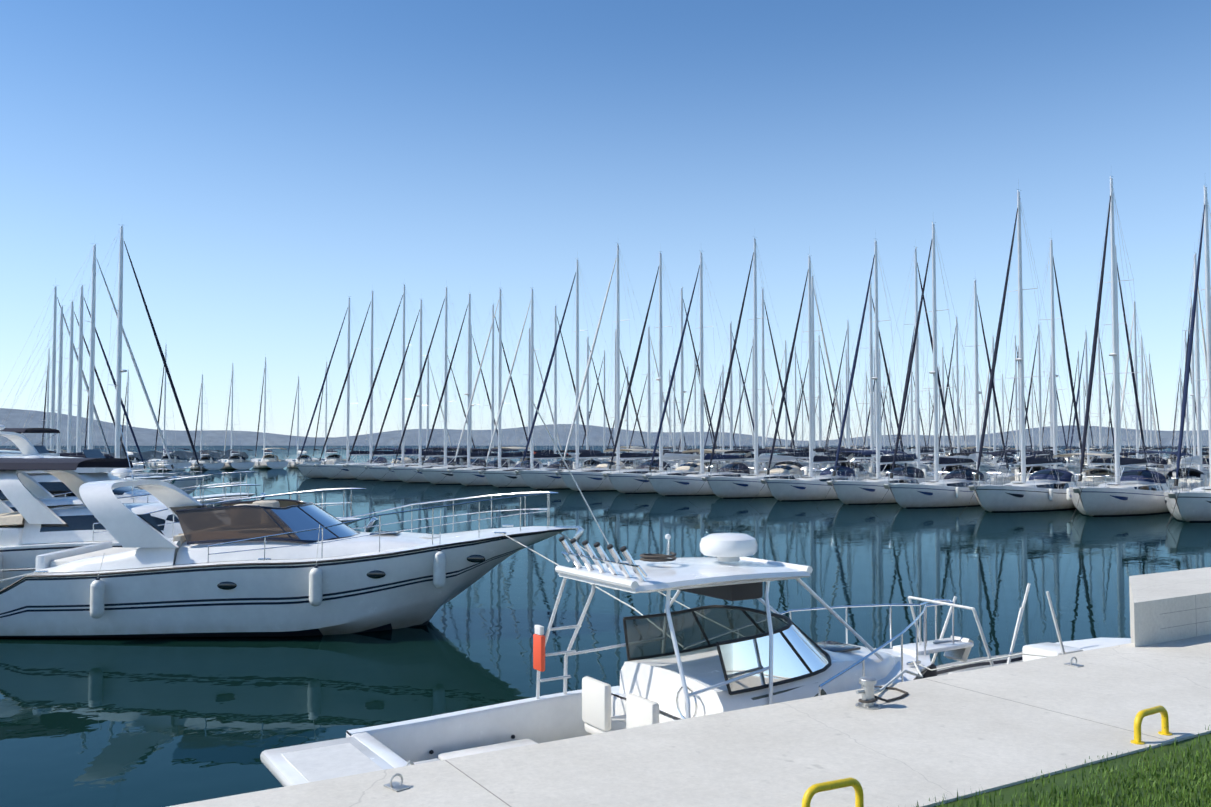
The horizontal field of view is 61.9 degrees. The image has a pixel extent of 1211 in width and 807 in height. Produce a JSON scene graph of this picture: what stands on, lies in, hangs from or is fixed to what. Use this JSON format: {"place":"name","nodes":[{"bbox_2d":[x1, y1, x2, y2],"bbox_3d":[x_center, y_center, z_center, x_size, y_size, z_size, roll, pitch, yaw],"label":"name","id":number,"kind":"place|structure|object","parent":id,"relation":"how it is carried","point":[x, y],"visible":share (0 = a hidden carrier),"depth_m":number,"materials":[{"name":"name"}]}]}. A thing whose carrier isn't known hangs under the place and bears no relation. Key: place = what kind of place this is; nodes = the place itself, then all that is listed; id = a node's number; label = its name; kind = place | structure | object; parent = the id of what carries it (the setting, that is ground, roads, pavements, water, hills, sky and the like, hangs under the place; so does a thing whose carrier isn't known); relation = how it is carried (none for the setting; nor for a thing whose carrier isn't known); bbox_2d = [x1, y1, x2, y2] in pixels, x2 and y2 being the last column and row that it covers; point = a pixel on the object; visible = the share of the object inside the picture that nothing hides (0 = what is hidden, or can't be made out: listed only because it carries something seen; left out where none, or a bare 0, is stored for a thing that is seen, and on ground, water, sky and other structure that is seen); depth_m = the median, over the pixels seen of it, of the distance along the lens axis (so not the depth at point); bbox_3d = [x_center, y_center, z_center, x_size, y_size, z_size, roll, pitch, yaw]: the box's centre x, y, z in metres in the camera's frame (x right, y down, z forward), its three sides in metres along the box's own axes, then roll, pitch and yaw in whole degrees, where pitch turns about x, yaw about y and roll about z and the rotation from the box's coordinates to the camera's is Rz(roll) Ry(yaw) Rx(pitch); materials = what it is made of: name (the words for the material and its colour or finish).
{"place":"outdoors","nodes":[
{"label":"outdoors","id":0,"kind":"place"},
{"bbox_2d":[0,408,1208,445],"bbox_3d":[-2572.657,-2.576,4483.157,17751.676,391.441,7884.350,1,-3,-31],"label":"shore hills","id":1,"kind":"structure","parent":0,"point":[145,436],"depth_m":6772.77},
{"bbox_2d":[0,446,1210,806],"bbox_3d":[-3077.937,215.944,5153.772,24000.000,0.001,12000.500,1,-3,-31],"label":"sea water","id":2,"kind":"structure","parent":0,"point":[124,722],"depth_m":20.15,"materials":[{"name":"blue liquid"}]},
{"bbox_2d":[35,348,65,452],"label":"sailboat","id":3,"kind":"object","parent":2,"relation":"on","point":[47,394],"visible":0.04,"depth_m":134.49,"materials":[{"name":"white"}]},
{"bbox_2d":[0,285,110,454],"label":"sailboat","id":4,"kind":"object","parent":2,"relation":"on","point":[53,347],"visible":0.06,"depth_m":92.76,"materials":[{"name":"white metal"}]},
{"bbox_2d":[4,305,108,453],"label":"sailboat","id":5,"kind":"object","parent":2,"relation":"on","point":[59,410],"visible":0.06,"depth_m":87.29,"materials":[{"name":"white metal"}]},
{"bbox_2d":[4,293,138,472],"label":"sailboat","id":6,"kind":"object","parent":2,"relation":"on","point":[69,419],"visible":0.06,"depth_m":82.08,"materials":[{"name":"white metal"}]},
{"bbox_2d":[3,285,152,474],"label":"sailboat","id":7,"kind":"object","parent":2,"relation":"on","point":[79,394],"visible":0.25,"depth_m":76.93,"materials":[{"name":"white metal"}]},
{"bbox_2d":[0,428,175,488],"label":"motor yacht","id":8,"kind":"object","parent":2,"relation":"on","point":[41,449],"visible":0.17,"depth_m":46.22,"materials":[{"name":"white plastic"}]},
{"bbox_2d":[0,244,215,493],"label":"sailboat","id":9,"kind":"object","parent":2,"relation":"on","point":[91,379],"visible":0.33,"depth_m":71.88,"materials":[{"name":"white"}]},
{"bbox_2d":[8,225,233,493],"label":"sailboat","id":10,"kind":"object","parent":2,"relation":"on","point":[190,482],"visible":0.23,"depth_m":67.16,"materials":[{"name":"white"}]},
{"bbox_2d":[0,472,259,513],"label":"motor yacht","id":11,"kind":"object","parent":2,"relation":"on","point":[40,492],"visible":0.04,"depth_m":28.85,"materials":[{"name":"white"}]},
{"bbox_2d":[0,424,266,506],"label":"motor yacht","id":12,"kind":"object","parent":2,"relation":"on","point":[54,486],"visible":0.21,"depth_m":32.95,"materials":[{"name":"white plastic"}]},
{"bbox_2d":[120,370,146,470],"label":"sailboat","id":13,"kind":"object","parent":2,"relation":"on","point":[134,459],"visible":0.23,"depth_m":143.50,"materials":[{"name":"white"}]},
{"bbox_2d":[56,451,248,458],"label":"breakwater rock","id":14,"kind":"object","parent":2,"relation":"in","point":[147,455],"visible":0.35,"depth_m":268.48,"materials":[{"name":"grey stone"}]},
{"bbox_2d":[146,343,190,469],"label":"sailboat","id":15,"kind":"object","parent":2,"relation":"on","point":[176,461],"visible":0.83,"depth_m":145.29,"materials":[{"name":"white"}]},
{"bbox_2d":[0,455,378,589],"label":"motor yacht","id":16,"kind":"object","parent":2,"relation":"on","point":[33,527],"visible":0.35,"depth_m":23.35,"materials":[{"name":"white plastic"}]},
{"bbox_2d":[188,370,223,469],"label":"sailboat","id":17,"kind":"object","parent":2,"relation":"on","point":[209,463],"visible":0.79,"depth_m":146.70,"materials":[{"name":"white"}]},
{"bbox_2d":[218,363,253,468],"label":"sailboat","id":18,"kind":"object","parent":2,"relation":"on","point":[235,462],"visible":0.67,"depth_m":150.24,"materials":[{"name":"white"}]},
{"bbox_2d":[251,358,287,468],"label":"sailboat","id":19,"kind":"object","parent":2,"relation":"on","point":[270,461],"visible":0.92,"depth_m":154.69,"materials":[{"name":"white"}]},
{"bbox_2d":[285,375,321,467],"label":"sailboat","id":20,"kind":"object","parent":2,"relation":"on","point":[291,462],"visible":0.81,"depth_m":158.46,"materials":[{"name":"white"}]},
{"bbox_2d":[312,362,353,463],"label":"sailboat","id":21,"kind":"object","parent":2,"relation":"on","point":[332,457],"visible":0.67,"depth_m":162.78,"materials":[{"name":"white"}]},
{"bbox_2d":[0,424,690,637],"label":"motor cruiser","id":22,"kind":"object","parent":2,"relation":"on","point":[273,568],"visible":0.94,"depth_m":18.49,"materials":[{"name":"white plastic"}]},
{"bbox_2d":[283,296,416,477],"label":"sailboat","id":23,"kind":"object","parent":2,"relation":"on","point":[306,469],"visible":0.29,"depth_m":111.64,"materials":[{"name":"white"}]},
{"bbox_2d":[301,291,443,478],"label":"sailboat","id":24,"kind":"object","parent":2,"relation":"on","point":[330,471],"visible":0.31,"depth_m":107.80,"materials":[{"name":"white"}]},
{"bbox_2d":[327,283,476,480],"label":"sailboat","id":25,"kind":"object","parent":2,"relation":"on","point":[356,470],"visible":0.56,"depth_m":105.54,"materials":[{"name":"white"}]},
{"bbox_2d":[349,299,484,481],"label":"sailboat","id":26,"kind":"object","parent":2,"relation":"on","point":[379,472],"visible":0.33,"depth_m":101.51,"materials":[{"name":"white"}]},
{"bbox_2d":[390,356,452,462],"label":"sailboat","id":27,"kind":"object","parent":2,"relation":"on","point":[427,403],"visible":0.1,"depth_m":126.13,"materials":[{"name":"white metal"}]},
{"bbox_2d":[372,280,517,483],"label":"sailboat","id":28,"kind":"object","parent":2,"relation":"on","point":[404,474],"visible":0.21,"depth_m":97.76,"materials":[{"name":"white"}]},
{"bbox_2d":[415,325,502,461],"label":"sailboat","id":29,"kind":"object","parent":2,"relation":"on","point":[471,436],"visible":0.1,"depth_m":119.14,"materials":[{"name":"white metal"}]},
{"bbox_2d":[401,292,535,484],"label":"sailboat","id":30,"kind":"object","parent":2,"relation":"on","point":[434,475],"visible":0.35,"depth_m":93.97,"materials":[{"name":"white"}]},
{"bbox_2d":[424,304,527,463],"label":"sailboat","id":31,"kind":"object","parent":2,"relation":"on","point":[492,409],"visible":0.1,"depth_m":115.47,"materials":[{"name":"white metal"}]},
{"bbox_2d":[433,287,567,485],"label":"sailboat","id":32,"kind":"object","parent":2,"relation":"on","point":[465,477],"visible":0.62,"depth_m":90.48,"materials":[{"name":"white"}]},
{"bbox_2d":[470,327,565,464],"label":"sailboat","id":33,"kind":"object","parent":2,"relation":"on","point":[528,374],"visible":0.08,"depth_m":112.51,"materials":[{"name":"white"}]},
{"bbox_2d":[462,288,601,488],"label":"sailboat","id":34,"kind":"object","parent":2,"relation":"on","point":[498,478],"visible":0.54,"depth_m":87.10,"materials":[{"name":"white"}]},
{"bbox_2d":[489,306,592,466],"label":"sailboat","id":35,"kind":"object","parent":2,"relation":"on","point":[541,464],"visible":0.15,"depth_m":108.92,"materials":[{"name":"white metal"}]},
{"bbox_2d":[541,336,613,467],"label":"sailboat","id":36,"kind":"object","parent":2,"relation":"on","point":[587,412],"visible":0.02,"depth_m":105.54,"materials":[{"name":"white"}]},
{"bbox_2d":[500,251,658,489],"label":"sailboat","id":37,"kind":"object","parent":2,"relation":"on","point":[538,479],"visible":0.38,"depth_m":84.14,"materials":[{"name":"white"}]},
{"bbox_2d":[558,330,647,468],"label":"sailboat","id":38,"kind":"object","parent":2,"relation":"on","point":[588,463],"visible":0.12,"depth_m":101.87,"materials":[{"name":"white metal"}]},
{"bbox_2d":[580,350,642,462],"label":"sailboat","id":39,"kind":"object","parent":2,"relation":"on","point":[600,459],"visible":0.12,"depth_m":159.42,"materials":[{"name":"white metal"}]},
{"bbox_2d":[540,243,686,491],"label":"sailboat","id":40,"kind":"object","parent":2,"relation":"on","point":[589,481],"visible":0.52,"depth_m":80.52,"materials":[{"name":"white"}]},
{"bbox_2d":[602,326,677,467],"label":"sailboat","id":41,"kind":"object","parent":2,"relation":"on","point":[649,416],"visible":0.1,"depth_m":98.08,"materials":[{"name":"white metal"}]},
{"bbox_2d":[624,364,685,463],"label":"sailboat","id":42,"kind":"object","parent":2,"relation":"on","point":[668,447],"visible":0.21,"depth_m":152.09,"materials":[{"name":"white"}]},
{"bbox_2d":[260,398,1051,786],"bbox_3d":[1.351,2.298,10.653,8.932,4.744,3.871,1,-3,-32],"label":"motorboat","id":43,"kind":"object","parent":2,"relation":"on","point":[696,662],"visible":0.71,"depth_m":10.95,"materials":[{"name":"white plastic"}]},
{"bbox_2d":[589,251,738,494],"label":"sailboat","id":44,"kind":"object","parent":2,"relation":"on","point":[629,482],"visible":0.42,"depth_m":77.16,"materials":[{"name":"white"}]},
{"bbox_2d":[615,287,721,468],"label":"sailboat","id":45,"kind":"object","parent":2,"relation":"on","point":[682,398],"visible":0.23,"depth_m":94.54,"materials":[{"name":"white metal"}]},
{"bbox_2d":[663,359,712,454],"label":"sailboat","id":46,"kind":"object","parent":2,"relation":"on","point":[694,421],"visible":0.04,"depth_m":167.27,"materials":[{"name":"white metal"}]},
{"bbox_2d":[628,250,781,496],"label":"sailboat","id":47,"kind":"object","parent":2,"relation":"on","point":[678,485],"visible":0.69,"depth_m":73.16,"materials":[{"name":"white"}]},
{"bbox_2d":[674,322,765,470],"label":"sailboat","id":48,"kind":"object","parent":2,"relation":"on","point":[731,416],"visible":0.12,"depth_m":91.35,"materials":[{"name":"white metal"}]},
{"bbox_2d":[699,364,747,465],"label":"sailboat","id":49,"kind":"object","parent":2,"relation":"on","point":[722,381],"visible":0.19,"depth_m":141.66,"materials":[{"name":"white"}]},
{"bbox_2d":[699,287,799,471],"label":"sailboat","id":50,"kind":"object","parent":2,"relation":"on","point":[763,398],"visible":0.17,"depth_m":87.77,"materials":[{"name":"white metal"}]},
{"bbox_2d":[725,339,793,468],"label":"sailboat","id":51,"kind":"object","parent":2,"relation":"on","point":[752,360],"visible":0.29,"depth_m":138.53,"materials":[{"name":"white metal"}]},
{"bbox_2d":[695,237,828,497],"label":"sailboat","id":52,"kind":"object","parent":2,"relation":"on","point":[749,486],"visible":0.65,"depth_m":69.70,"materials":[{"name":"white"}]},
{"bbox_2d":[759,347,808,454],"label":"sailboat","id":53,"kind":"object","parent":2,"relation":"on","point":[795,384],"visible":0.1,"depth_m":152.96,"materials":[{"name":"white"}]},
{"bbox_2d":[759,340,820,467],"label":"sailboat","id":54,"kind":"object","parent":2,"relation":"on","point":[786,397],"visible":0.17,"depth_m":135.04,"materials":[{"name":"white metal"}]},
{"bbox_2d":[745,277,853,474],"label":"sailboat","id":55,"kind":"object","parent":2,"relation":"on","point":[800,453],"visible":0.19,"depth_m":83.96,"materials":[{"name":"white metal"}]},
{"bbox_2d":[787,336,838,455],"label":"sailboat","id":56,"kind":"object","parent":2,"relation":"on","point":[819,347],"visible":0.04,"depth_m":149.65,"materials":[{"name":"white"}]},
{"bbox_2d":[790,359,847,468],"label":"sailboat","id":57,"kind":"object","parent":2,"relation":"on","point":[805,463],"visible":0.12,"depth_m":129.78,"materials":[{"name":"white"}]},
{"bbox_2d":[759,246,885,500],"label":"sailboat","id":58,"kind":"object","parent":2,"relation":"on","point":[810,487],"visible":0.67,"depth_m":66.39,"materials":[{"name":"white"}]},
{"bbox_2d":[821,349,865,459],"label":"sailboat","id":59,"kind":"object","parent":2,"relation":"on","point":[846,424],"visible":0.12,"depth_m":145.51,"materials":[{"name":"white metal"}]},
{"bbox_2d":[804,283,907,474],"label":"sailboat","id":60,"kind":"object","parent":2,"relation":"on","point":[872,414],"visible":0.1,"depth_m":81.25,"materials":[{"name":"white metal"}]},
{"bbox_2d":[821,320,892,469],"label":"sailboat","id":61,"kind":"object","parent":2,"relation":"on","point":[849,410],"visible":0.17,"depth_m":127.92,"materials":[{"name":"white"}]},
{"bbox_2d":[852,350,891,459],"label":"sailboat","id":62,"kind":"object","parent":2,"relation":"on","point":[875,412],"visible":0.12,"depth_m":141.82,"materials":[{"name":"white metal"}]},
{"bbox_2d":[858,344,904,469],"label":"sailboat","id":63,"kind":"object","parent":2,"relation":"on","point":[866,465],"visible":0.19,"depth_m":124.30,"materials":[{"name":"white metal"}]},
{"bbox_2d":[816,239,948,507],"bbox_3d":[17.028,-2.186,63.380,4.734,17.666,16.015,-2,-3,44],"label":"sailboat","id":64,"kind":"object","parent":2,"relation":"on","point":[873,490],"visible":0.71,"depth_m":62.81,"materials":[{"name":"white"}]},
{"bbox_2d":[845,247,952,476],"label":"sailboat","id":65,"kind":"object","parent":2,"relation":"on","point":[888,467],"visible":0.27,"depth_m":77.03,"materials":[{"name":"white"}]},
{"bbox_2d":[892,369,927,454],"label":"sailboat","id":66,"kind":"object","parent":2,"relation":"on","point":[911,407],"visible":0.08,"depth_m":138.57,"materials":[{"name":"white metal"}]},
{"bbox_2d":[897,316,956,471],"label":"sailboat","id":67,"kind":"object","parent":2,"relation":"on","point":[929,459],"visible":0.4,"depth_m":120.81,"materials":[{"name":"white"}]},
{"bbox_2d":[907,348,960,458],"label":"sailboat","id":68,"kind":"object","parent":2,"relation":"on","point":[943,449],"visible":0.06,"depth_m":135.31,"materials":[{"name":"white metal"}]},
{"bbox_2d":[872,221,1016,510],"bbox_3d":[19.180,-2.475,59.353,14.626,17.913,4.457,2,-3,-42],"label":"sailboat","id":69,"kind":"object","parent":2,"relation":"on","point":[947,491],"visible":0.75,"depth_m":58.89,"materials":[{"name":"white"}]},
{"bbox_2d":[933,310,998,469],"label":"sailboat","id":70,"kind":"object","parent":2,"relation":"on","point":[970,466],"visible":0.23,"depth_m":117.59,"materials":[{"name":"white"}]},
{"bbox_2d":[927,280,1013,480],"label":"sailboat","id":71,"kind":"object","parent":2,"relation":"on","point":[974,457],"visible":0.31,"depth_m":73.81,"materials":[{"name":"white metal"}]},
{"bbox_2d":[973,335,1019,475],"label":"sailboat","id":72,"kind":"object","parent":2,"relation":"on","point":[1004,465],"visible":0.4,"depth_m":113.27,"materials":[{"name":"white"}]},
{"bbox_2d":[982,335,1032,463],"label":"sailboat","id":73,"kind":"object","parent":2,"relation":"on","point":[1017,422],"visible":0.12,"depth_m":127.77,"materials":[{"name":"white metal"}]},
{"bbox_2d":[908,583,1130,677],"bbox_3d":[5.741,3.435,13.615,4.270,1.935,1.595,1,-3,-28],"label":"boat","id":74,"kind":"object","parent":2,"relation":"on","point":[1060,647],"visible":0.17,"depth_m":13.84,"materials":[{"name":"white"}]},
{"bbox_2d":[1005,346,1049,461],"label":"sailboat","id":75,"kind":"object","parent":2,"relation":"on","point":[1030,453],"visible":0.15,"depth_m":167.31,"materials":[{"name":"white metal"}]},
{"bbox_2d":[959,179,1108,515],"bbox_3d":[23.045,-3.169,56.294,15.686,19.048,4.806,2,-3,-42],"label":"sailboat","id":76,"kind":"object","parent":2,"relation":"on","point":[1046,490],"visible":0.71,"depth_m":55.49,"materials":[{"name":"white"}]},
{"bbox_2d":[986,240,1087,481],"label":"sailboat","id":77,"kind":"object","parent":2,"relation":"on","point":[1051,454],"visible":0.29,"depth_m":70.55,"materials":[{"name":"white"}]},
{"bbox_2d":[1018,354,1070,462],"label":"sailboat","id":78,"kind":"object","parent":2,"relation":"on","point":[1052,413],"visible":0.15,"depth_m":124.59,"materials":[{"name":"white metal"}]},
{"bbox_2d":[1016,325,1080,469],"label":"sailboat","id":79,"kind":"object","parent":2,"relation":"on","point":[1062,459],"visible":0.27,"depth_m":110.34,"materials":[{"name":"white metal"}]},
{"bbox_2d":[1064,351,1106,462],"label":"sailboat","id":80,"kind":"object","parent":2,"relation":"on","point":[1079,457],"visible":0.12,"depth_m":160.18,"materials":[{"name":"white"}]},
{"bbox_2d":[1065,328,1113,463],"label":"sailboat","id":81,"kind":"object","parent":2,"relation":"on","point":[1099,413],"visible":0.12,"depth_m":121.06,"materials":[{"name":"white"}]},
{"bbox_2d":[1065,330,1126,473],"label":"sailboat","id":82,"kind":"object","parent":2,"relation":"on","point":[1088,449],"visible":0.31,"depth_m":106.84,"materials":[{"name":"white metal"}]},
{"bbox_2d":[1053,245,1152,482],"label":"sailboat","id":83,"kind":"object","parent":2,"relation":"on","point":[1101,471],"visible":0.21,"depth_m":66.42,"materials":[{"name":"white"}]},
{"bbox_2d":[1066,176,1196,520],"bbox_3d":[26.853,-3.283,53.405,4.958,19.038,16.146,-2,-3,44],"label":"sailboat","id":84,"kind":"object","parent":2,"relation":"on","point":[1135,492],"visible":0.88,"depth_m":52.78,"materials":[{"name":"white"}]},
{"bbox_2d":[1106,331,1159,457],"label":"sailboat","id":85,"kind":"object","parent":2,"relation":"on","point":[1142,391],"visible":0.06,"depth_m":117.87,"materials":[{"name":"white"}]},
{"bbox_2d":[1126,354,1165,458],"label":"sailboat","id":86,"kind":"object","parent":2,"relation":"on","point":[1150,375],"visible":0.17,"depth_m":167.97,"materials":[{"name":"white metal"}]},
{"bbox_2d":[1110,300,1183,476],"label":"sailboat","id":87,"kind":"object","parent":2,"relation":"on","point":[1152,461],"visible":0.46,"depth_m":102.76,"materials":[{"name":"white"}]},
{"bbox_2d":[1151,331,1202,466],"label":"sailboat","id":88,"kind":"object","parent":2,"relation":"on","point":[1169,460],"visible":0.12,"depth_m":113.72,"materials":[{"name":"white"}]},
{"bbox_2d":[1157,242,1209,487],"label":"sailboat","id":89,"kind":"object","parent":2,"relation":"on","point":[1197,459],"visible":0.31,"depth_m":63.03,"materials":[{"name":"white"}]},
{"bbox_2d":[1164,185,1210,525],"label":"sailboat","id":90,"kind":"object","parent":2,"relation":"on","point":[1194,505],"visible":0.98,"depth_m":47.65,"materials":[{"name":"white"}]},
{"bbox_2d":[1170,296,1209,477],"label":"sailboat","id":91,"kind":"object","parent":2,"relation":"on","point":[1204,464],"visible":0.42,"depth_m":100.00,"materials":[{"name":"white metal"}]},
{"bbox_2d":[0,0,1210,440],"label":"sky","id":92,"kind":"structure","parent":0,"point":[263,166],"materials":[{"name":"blue"}]},
{"bbox_2d":[167,634,1210,806],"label":"quay pavement","id":93,"kind":"structure","parent":0,"point":[967,733],"depth_m":7.62,"materials":[{"name":"concrete"}]},
{"bbox_2d":[802,777,863,806],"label":"hoop barrier","id":94,"kind":"object","parent":93,"relation":"on","point":[814,789],"visible":1,"depth_m":6.17,"materials":[{"name":"yellow metal"}]},
{"bbox_2d":[855,676,908,709],"bbox_3d":[2.498,2.554,9.104,0.445,0.286,0.822,-1,-2,17],"label":"mooring bollard","id":95,"kind":"object","parent":93,"relation":"on","point":[868,700],"visible":0.96,"depth_m":8.81,"materials":[{"name":"grey metal"}]},
{"bbox_2d":[1130,705,1171,744],"bbox_3d":[4.270,2.524,7.893,0.520,0.285,0.100,2,-3,-35],"label":"hoop barrier","id":96,"kind":"object","parent":93,"relation":"on","point":[1142,714],"visible":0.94,"depth_m":7.85,"materials":[{"name":"yellow metal"}]},
{"bbox_2d":[1129,567,1210,646],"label":"quay block","id":97,"kind":"structure","parent":93,"relation":"on","point":[1169,606],"depth_m":12.04,"materials":[{"name":"concrete"}]},
{"bbox_2d":[916,725,1210,806],"bbox_3d":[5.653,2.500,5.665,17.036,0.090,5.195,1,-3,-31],"label":"lawn grass","id":98,"kind":"structure","parent":0,"point":[1161,792],"depth_m":6.75,"materials":[{"name":"green plant"}]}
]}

